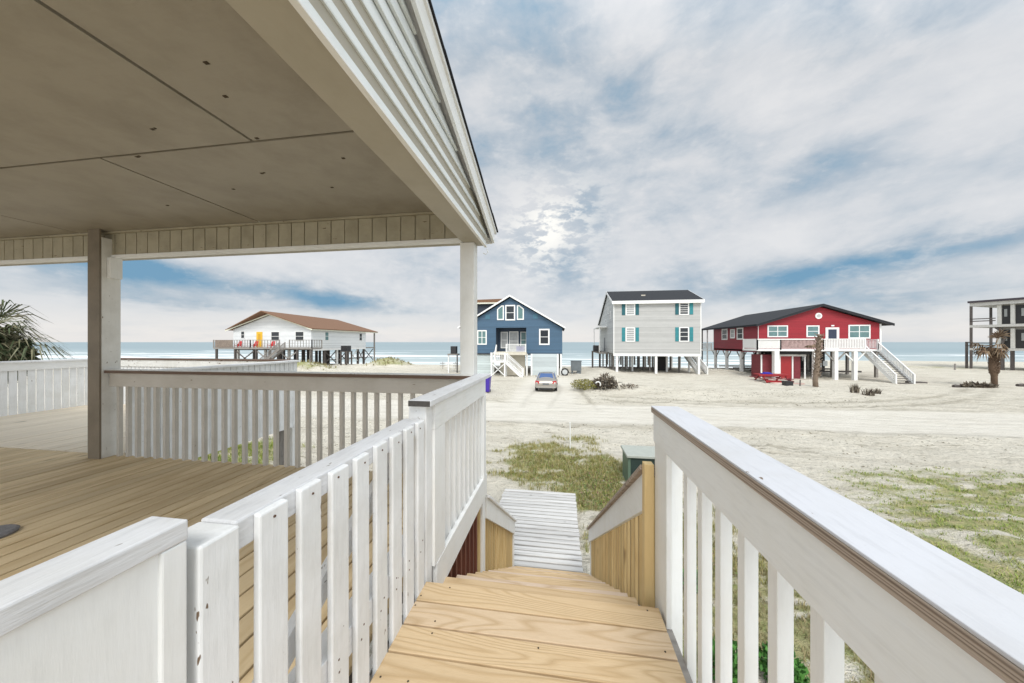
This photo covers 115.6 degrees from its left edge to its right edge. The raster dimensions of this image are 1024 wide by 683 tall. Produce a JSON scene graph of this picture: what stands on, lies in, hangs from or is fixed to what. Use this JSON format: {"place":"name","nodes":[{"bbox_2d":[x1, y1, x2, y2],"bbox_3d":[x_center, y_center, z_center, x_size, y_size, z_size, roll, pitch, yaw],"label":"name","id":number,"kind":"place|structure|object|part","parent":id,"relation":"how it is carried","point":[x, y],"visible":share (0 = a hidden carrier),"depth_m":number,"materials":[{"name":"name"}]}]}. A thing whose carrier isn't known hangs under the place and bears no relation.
{"place":"outdoors","nodes":[
{"label":"outdoors","id":0,"kind":"place"},
{"bbox_2d":[300,356,411,369],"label":"dune top grass","id":1,"kind":"structure","parent":0,"point":[322,363],"depth_m":51.67,"materials":[{"name":"green plant"}]},
{"bbox_2d":[0,0,1023,341],"label":"sky","id":2,"kind":"structure","parent":0,"point":[865,157],"materials":[{"name":"blue"}]},
{"bbox_2d":[17,358,1023,682],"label":"sand ground","id":3,"kind":"structure","parent":0,"point":[907,422],"depth_m":15.13,"materials":[{"name":"beige sand"}]},
{"bbox_2d":[0,299,74,382],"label":"cabbage palm","id":4,"kind":"object","parent":3,"relation":"on","point":[15,345],"visible":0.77,"depth_m":11.62,"materials":[{"name":"green plant"}]},
{"bbox_2d":[0,404,283,464],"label":"sun deck","id":5,"kind":"structure","parent":3,"relation":"on","point":[64,429],"depth_m":5.24,"materials":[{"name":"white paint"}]},
{"bbox_2d":[0,358,87,416],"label":"deck railing","id":6,"kind":"object","parent":5,"relation":"attached to","point":[30,386],"visible":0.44,"depth_m":6.62,"materials":[{"name":"white paint"}]},
{"bbox_2d":[121,358,293,403],"bbox_3d":[-7.126,0.933,7.141,5.050,1.134,0.140,0,0,8],"label":"deck railing","id":7,"kind":"object","parent":5,"relation":"on","point":[147,363],"visible":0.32,"depth_m":7.15,"materials":[{"name":"white paint"}]},
{"bbox_2d":[125,360,299,465],"bbox_3d":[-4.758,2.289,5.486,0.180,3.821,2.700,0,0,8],"label":"deck railing","id":8,"kind":"object","parent":5,"relation":"attached to","point":[289,365],"visible":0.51,"depth_m":5.28,"materials":[{"name":"white paint"}]},
{"bbox_2d":[0,447,481,682],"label":"porch deck","id":9,"kind":"structure","parent":3,"relation":"on","point":[53,504],"depth_m":2.88,"materials":[{"name":"brown wood"}]},
{"bbox_2d":[0,524,19,538],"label":"round lid","id":10,"kind":"object","parent":9,"relation":"on","point":[7,530],"visible":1,"depth_m":2.40,"materials":[{"name":"grey metal"}]},
{"bbox_2d":[0,0,497,458],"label":"porch roof","id":11,"kind":"structure","parent":9,"relation":"on","point":[130,130],"depth_m":2.17,"materials":[{"name":"paint"}]},
{"bbox_2d":[104,369,474,472],"bbox_3d":[-2.689,0.929,3.673,4.625,1.182,0.140,0,0,8],"label":"deck railing","id":12,"kind":"object","parent":9,"relation":"attached to","point":[342,383],"visible":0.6,"depth_m":3.73,"materials":[{"name":"white paint"}]},
{"bbox_2d":[186,406,431,682],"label":"picket fence","id":13,"kind":"object","parent":9,"relation":"attached to","point":[216,541],"visible":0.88,"depth_m":1.12,"materials":[{"name":"paint"}]},
{"bbox_2d":[0,516,187,682],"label":"panelled gate","id":14,"kind":"structure","parent":13,"relation":"attached to","point":[111,608],"depth_m":0.58,"materials":[{"name":"white paint"}]},
{"bbox_2d":[408,373,490,582],"bbox_3d":[-0.421,0.981,2.700,0.140,1.278,1.661,0,0,8],"label":"deck railing","id":15,"kind":"object","parent":9,"relation":"attached to","point":[459,484],"visible":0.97,"depth_m":2.50,"materials":[{"name":"paint"}]},
{"bbox_2d":[198,436,314,463],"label":"deck edge grass","id":16,"kind":"structure","parent":3,"relation":"on","point":[250,449],"depth_m":12.23,"materials":[{"name":"green plant"}]},
{"bbox_2d":[213,311,377,363],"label":"white house","id":17,"kind":"structure","parent":3,"relation":"on","point":[290,332],"depth_m":54.97,"materials":[{"name":"white wood"}]},
{"bbox_2d":[241,331,244,338],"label":"window","id":18,"kind":"structure","parent":17,"relation":"in","point":[242,332],"depth_m":55.32,"materials":[{"name":"white glass"}]},
{"bbox_2d":[256,332,262,347],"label":"front door","id":19,"kind":"structure","parent":17,"relation":"in","point":[259,335],"depth_m":54.81,"materials":[{"name":"yellow paint"}]},
{"bbox_2d":[271,331,279,340],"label":"window","id":20,"kind":"structure","parent":17,"relation":"in","point":[275,335],"depth_m":54.41,"materials":[{"name":"white glass"}]},
{"bbox_2d":[295,331,303,340],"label":"window","id":21,"kind":"structure","parent":17,"relation":"in","point":[299,335],"depth_m":53.75,"materials":[{"name":"white glass"}]},
{"bbox_2d":[325,332,328,340],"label":"window","id":22,"kind":"structure","parent":17,"relation":"in","point":[326,333],"depth_m":57.03,"materials":[{"name":"green glass"}]},
{"bbox_2d":[340,346,351,364],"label":"air conditioner","id":23,"kind":"object","parent":17,"relation":"on","point":[345,348],"visible":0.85,"depth_m":57.85,"materials":[{"name":"black metal"}]},
{"bbox_2d":[447,346,459,372],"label":"air conditioner","id":24,"kind":"object","parent":3,"relation":"on","point":[453,350],"visible":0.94,"depth_m":43.21,"materials":[{"name":"black"}]},
{"bbox_2d":[486,376,491,391],"bbox_3d":[-2.061,3.420,26.199,0.730,1.277,0.790,0,0,8],"label":"wheeled bin","id":25,"kind":"object","parent":3,"relation":"on","point":[488,384],"visible":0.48,"depth_m":25.89,"materials":[{"name":"purple plastic"}]},
{"bbox_2d":[458,295,564,376],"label":"blue house","id":26,"kind":"structure","parent":3,"relation":"on","point":[512,331],"depth_m":40.32,"materials":[{"name":"blue wood"}]},
{"bbox_2d":[477,330,486,344],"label":"window","id":27,"kind":"structure","parent":26,"relation":"in","point":[481,334],"depth_m":40.97,"materials":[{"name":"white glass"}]},
{"bbox_2d":[497,305,503,319],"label":"window","id":28,"kind":"structure","parent":26,"relation":"in","point":[500,311],"depth_m":40.59,"materials":[{"name":"green glass"}]},
{"bbox_2d":[501,332,507,347],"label":"window","id":29,"kind":"structure","parent":26,"relation":"in","point":[504,335],"depth_m":42.18,"materials":[{"name":"white glass"}]},
{"bbox_2d":[505,305,514,319],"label":"window","id":30,"kind":"structure","parent":26,"relation":"in","point":[509,309],"depth_m":40.44,"materials":[{"name":"white glass"}]},
{"bbox_2d":[509,331,517,349],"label":"door","id":31,"kind":"structure","parent":26,"relation":"in","point":[513,335],"depth_m":42.00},
{"bbox_2d":[517,305,523,319],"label":"window","id":32,"kind":"structure","parent":26,"relation":"in","point":[520,311],"depth_m":40.23,"materials":[{"name":"green glass"}]},
{"bbox_2d":[520,332,525,345],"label":"window","id":33,"kind":"structure","parent":26,"relation":"in","point":[522,334],"depth_m":41.83,"materials":[{"name":"green glass"}]},
{"bbox_2d":[539,329,549,344],"bbox_3d":[3.989,-0.645,39.820,1.290,1.990,0.050,0,0,8],"label":"window","id":34,"kind":"structure","parent":26,"relation":"in","point":[544,334],"depth_m":39.83,"materials":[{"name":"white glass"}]},
{"bbox_2d":[532,354,556,374],"bbox_3d":[4.028,2.875,39.910,3.000,2.850,0.100,0,0,8],"label":"garage door","id":35,"kind":"structure","parent":26,"relation":"in","point":[540,362],"depth_m":39.87,"materials":[{"name":"white metal"}]},
{"bbox_2d":[369,566,692,682],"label":"entry staircase","id":36,"kind":"structure","parent":3,"relation":"on","point":[516,624],"depth_m":1.56,"materials":[{"name":"brown wood"}]},
{"bbox_2d":[447,495,516,577],"bbox_3d":[-0.263,2.910,3.992,0.170,2.580,3.680,0,0,8],"label":"stair railing","id":37,"kind":"object","parent":36,"relation":"attached to","point":[488,544],"visible":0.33,"depth_m":3.73,"materials":[{"name":"white paint"}]},
{"bbox_2d":[587,461,654,607],"bbox_3d":[1.104,2.433,3.769,0.140,3.473,3.920,0,0,8],"label":"stair railing","id":38,"kind":"object","parent":36,"relation":"attached to","point":[621,527],"visible":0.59,"depth_m":2.44,"materials":[{"name":"brown wood"}]},
{"bbox_2d":[651,406,1023,682],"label":"deck railing","id":39,"kind":"object","parent":36,"relation":"attached to","point":[886,601],"visible":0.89,"depth_m":0.73,"materials":[{"name":"paint"}]},
{"bbox_2d":[499,489,582,572],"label":"boardwalk","id":40,"kind":"structure","parent":3,"relation":"on","point":[547,535],"depth_m":7.22,"materials":[{"name":"white wood"}]},
{"bbox_2d":[535,372,558,390],"bbox_3d":[3.095,3.365,28.622,2.120,1.458,4.693,0,0,8],"label":"parked car","id":41,"kind":"object","parent":3,"relation":"on","point":[546,381],"visible":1,"depth_m":26.57,"materials":[{"name":"silver paint"}]},
{"bbox_3d":[2.908,2.865,27.359,1.198,0.377,0.602,0,0,8],"label":"rear window","id":42,"kind":"part","parent":41,"relation":"part of","materials":[{"name":"blue glass"}]},
{"bbox_2d":[561,368,568,375],"bbox_3d":[6.412,3.620,39.082,0.969,0.970,0.170,0,0,8],"label":"leaning tyre","id":43,"kind":"object","parent":3,"relation":"on","point":[566,371],"visible":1,"depth_m":39.04,"materials":[{"name":"rubber"}]},
{"bbox_2d":[569,422,570,447],"bbox_3d":[2.308,3.790,12.800,0.076,1.220,0.072,0,0,8],"label":"marker pole","id":44,"kind":"object","parent":3,"relation":"on","point":[570,432],"visible":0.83,"depth_m":12.77,"materials":[{"name":"white plastic"}]},
{"bbox_2d":[570,360,581,373],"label":"equipment box","id":45,"kind":"object","parent":3,"relation":"on","point":[575,365],"visible":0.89,"depth_m":41.56,"materials":[{"name":"metal"}]},
{"bbox_2d":[570,379,596,389],"bbox_3d":[5.981,3.500,26.707,2.324,0.973,2.358,0,0,8],"label":"beach bush","id":46,"kind":"object","parent":3,"relation":"on","point":[587,383],"visible":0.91,"depth_m":26.36,"materials":[{"name":"green plant"}]},
{"bbox_2d":[592,345,600,367],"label":"air conditioner","id":47,"kind":"object","parent":3,"relation":"on","point":[595,348],"visible":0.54,"depth_m":49.64,"materials":[{"name":"black metal"}]},
{"bbox_2d":[591,372,621,389],"bbox_3d":[7.514,3.248,26.171,2.451,1.710,2.061,0,0,-39],"label":"driftwood pile","id":48,"kind":"object","parent":3,"relation":"on","point":[608,382],"visible":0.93,"depth_m":25.95,"materials":[{"name":"wood"}]},
{"bbox_2d":[486,434,767,586],"bbox_3d":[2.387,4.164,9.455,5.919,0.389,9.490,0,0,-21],"label":"dune grass","id":49,"kind":"structure","parent":3,"relation":"on","point":[542,455],"depth_m":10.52,"materials":[{"name":"green plant"}]},
{"bbox_2d":[620,383,638,388],"bbox_3d":[9.454,3.579,26.023,1.561,0.628,1.068,0,0,8],"label":"twig heap","id":50,"kind":"object","parent":3,"relation":"on","point":[631,385],"visible":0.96,"depth_m":25.97,"materials":[{"name":"brown wood"}]},
{"bbox_2d":[621,445,654,480],"bbox_3d":[4.263,3.905,9.953,1.580,1.090,1.000,0,0,8],"label":"utility box","id":51,"kind":"object","parent":3,"relation":"on","point":[634,456],"visible":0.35,"depth_m":9.73,"materials":[{"name":"green metal"}]},
{"bbox_2d":[631,458,654,474],"bbox_3d":[4.200,3.885,9.525,1.320,0.830,0.024,0,0,8],"label":"front door","id":52,"kind":"structure","parent":51,"relation":"in","point":[635,463],"depth_m":9.59,"materials":[{"name":"green"}]},
{"bbox_2d":[594,290,707,373],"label":"grey house","id":53,"kind":"structure","parent":3,"relation":"on","point":[660,326],"depth_m":42.00,"materials":[{"name":"grey wood"}]},
{"bbox_2d":[626,304,634,314],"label":"window","id":54,"kind":"structure","parent":53,"relation":"in","point":[630,308],"depth_m":42.17,"materials":[{"name":"white glass"}]},
{"bbox_2d":[626,327,634,341],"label":"window","id":55,"kind":"structure","parent":53,"relation":"in","point":[630,331],"depth_m":42.16,"materials":[{"name":"white glass"}]},
{"bbox_2d":[679,303,688,314],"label":"window","id":56,"kind":"structure","parent":53,"relation":"in","point":[683,307],"depth_m":41.20,"materials":[{"name":"white glass"}]},
{"bbox_2d":[679,327,688,341],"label":"window","id":57,"kind":"structure","parent":53,"relation":"in","point":[683,331],"depth_m":41.20,"materials":[{"name":"white glass"}]},
{"bbox_2d":[301,386,1023,528],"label":"sand debris","id":58,"kind":"object","parent":3,"relation":"on","point":[775,437],"visible":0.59,"depth_m":13.59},
{"bbox_2d":[712,635,737,682],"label":"leafy shrub","id":59,"kind":"object","parent":3,"relation":"on","point":[734,665],"visible":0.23,"depth_m":3.94,"materials":[{"name":"green plant"}]},
{"bbox_2d":[749,373,793,382],"bbox_3d":[26.899,3.733,33.522,2.800,0.866,2.400,0,0,8],"label":"picnic table","id":60,"kind":"object","parent":3,"relation":"on","point":[779,379],"visible":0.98,"depth_m":32.94,"materials":[{"name":"red paint"}]},
{"bbox_2d":[758,641,809,682],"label":"leafy shrub","id":61,"kind":"object","parent":3,"relation":"on","point":[801,671],"visible":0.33,"depth_m":4.01,"materials":[{"name":"green plant"}]},
{"bbox_2d":[781,380,793,385],"bbox_3d":[25.985,3.905,30.423,0.720,0.490,0.640,0,0,8],"label":"plant pot","id":62,"kind":"object","parent":3,"relation":"on","point":[787,383],"visible":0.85,"depth_m":30.16,"materials":[{"name":"black plastic"}]},
{"bbox_2d":[701,304,927,383],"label":"red house","id":63,"kind":"structure","parent":3,"relation":"on","point":[777,341],"depth_m":37.77,"materials":[{"name":"red wood"}]},
{"bbox_2d":[722,329,727,339],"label":"window","id":64,"kind":"structure","parent":63,"relation":"in","point":[724,331],"depth_m":46.88,"materials":[{"name":"grey glass"}]},
{"bbox_2d":[730,329,734,337],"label":"window","id":65,"kind":"structure","parent":63,"relation":"in","point":[732,331],"depth_m":44.88,"materials":[{"name":"white glass"}]},
{"bbox_2d":[737,327,742,339],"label":"window","id":66,"kind":"structure","parent":63,"relation":"in","point":[739,330],"depth_m":42.88,"materials":[{"name":"white glass"}]},
{"bbox_2d":[767,325,787,336],"bbox_3d":[31.889,-1.295,38.722,2.210,1.410,0.050,0,0,8],"label":"window","id":67,"kind":"structure","parent":63,"relation":"in","point":[772,330],"depth_m":38.71,"materials":[{"name":"green glass"}]},
{"bbox_2d":[781,356,790,377],"bbox_3d":[31.161,2.850,36.707,1.100,2.500,0.049,0,0,8],"label":"door","id":68,"kind":"structure","parent":63,"relation":"in","point":[785,360],"depth_m":36.68,"materials":[{"name":"red paint"}]},
{"bbox_2d":[806,325,819,336],"bbox_3d":[35.604,-1.280,38.173,1.360,1.380,0.050,0,0,8],"label":"window","id":69,"kind":"structure","parent":63,"relation":"in","point":[810,329],"depth_m":38.19,"materials":[{"name":"green glass"}]},
{"bbox_2d":[825,327,838,348],"bbox_3d":[37.600,-0.410,37.864,1.400,2.620,0.074,0,0,8],"label":"front door","id":70,"kind":"structure","parent":63,"relation":"in","point":[830,332],"depth_m":37.85,"materials":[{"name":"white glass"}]},
{"bbox_2d":[848,325,870,338],"bbox_3d":[40.347,-1.210,37.470,2.230,1.600,0.050,0,0,8],"label":"window","id":71,"kind":"structure","parent":63,"relation":"in","point":[854,331],"depth_m":37.46,"materials":[{"name":"green glass"}]},
{"bbox_2d":[805,333,824,386],"bbox_3d":[27.679,1.790,29.535,1.615,5.243,1.225,0,0,8],"label":"bare palm trunk","id":72,"kind":"object","parent":3,"relation":"on","point":[817,360],"visible":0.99,"depth_m":29.40,"materials":[{"name":"brown plant"}]},
{"bbox_2d":[849,384,860,392],"bbox_3d":[26.322,3.509,24.780,1.010,0.757,0.757,0,0,-34],"label":"dead plant","id":73,"kind":"object","parent":3,"relation":"on","point":[855,389],"visible":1,"depth_m":24.76,"materials":[{"name":"brown plant"}]},
{"bbox_2d":[861,387,875,395],"bbox_3d":[26.840,3.722,24.263,0.934,0.609,0.685,0,0,-13],"label":"dead plant","id":74,"kind":"object","parent":3,"relation":"on","point":[869,392],"visible":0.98,"depth_m":24.22,"materials":[{"name":"brown plant"}]},
{"bbox_2d":[874,389,881,393],"bbox_3d":[28.804,3.858,25.424,0.729,0.558,0.595,0,0,29],"label":"dead plant","id":75,"kind":"object","parent":3,"relation":"on","point":[877,391],"visible":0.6,"depth_m":25.35,"materials":[{"name":"beige plant"}]},
{"bbox_2d":[960,380,999,387],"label":"palm litter","id":76,"kind":"object","parent":3,"relation":"on","point":[966,384],"visible":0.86,"depth_m":29.04,"materials":[{"name":"brown plant"}]},
{"bbox_2d":[968,328,1010,384],"bbox_3d":[43.561,1.546,29.529,2.200,5.908,2.528,0,0,8],"label":"stout palm","id":77,"kind":"object","parent":3,"relation":"on","point":[995,355],"visible":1,"depth_m":29.23,"materials":[{"name":"brown plant"}]},
{"bbox_2d":[965,297,1023,369],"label":"timber house","id":78,"kind":"structure","parent":3,"relation":"on","point":[1010,315],"depth_m":47.37,"materials":[{"name":"white wood"}]},
{"bbox_2d":[1002,305,1009,323],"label":"window","id":79,"kind":"structure","parent":78,"relation":"in","point":[1005,309],"depth_m":47.30,"materials":[{"name":"black glass"}]},
{"bbox_2d":[1002,330,1009,347],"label":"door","id":80,"kind":"structure","parent":78,"relation":"in","point":[1007,342],"depth_m":47.21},
{"bbox_2d":[1016,305,1023,322],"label":"window","id":81,"kind":"structure","parent":78,"relation":"in","point":[1019,308],"depth_m":46.24,"materials":[{"name":"black glass"}]},
{"bbox_2d":[1016,329,1023,347],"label":"window","id":82,"kind":"structure","parent":78,"relation":"in","point":[1019,333],"depth_m":46.20,"materials":[{"name":"black glass"}]},
{"bbox_2d":[32,342,1023,367],"bbox_3d":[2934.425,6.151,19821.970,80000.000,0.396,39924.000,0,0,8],"label":"ocean water","id":83,"kind":"structure","parent":0,"point":[427,353],"depth_m":177.98,"materials":[{"name":"blue liquid"}]},
{"bbox_2d":[683,569,697,593],"bbox_3d":[3.149,4.136,5.598,0.495,0.402,0.483,0,0,8],"label":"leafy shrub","id":84,"kind":"object","parent":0,"point":[696,580],"visible":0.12,"depth_m":5.53,"materials":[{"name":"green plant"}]},
{"bbox_2d":[683,536,873,682],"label":"dry grass","id":85,"kind":"structure","parent":0,"point":[795,607],"depth_m":4.92,"materials":[{"name":"green plant"}]},
{"bbox_2d":[829,464,1023,594],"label":"yard grass","id":86,"kind":"structure","parent":0,"point":[961,526],"depth_m":8.24,"materials":[{"name":"green plant"}]}
]}

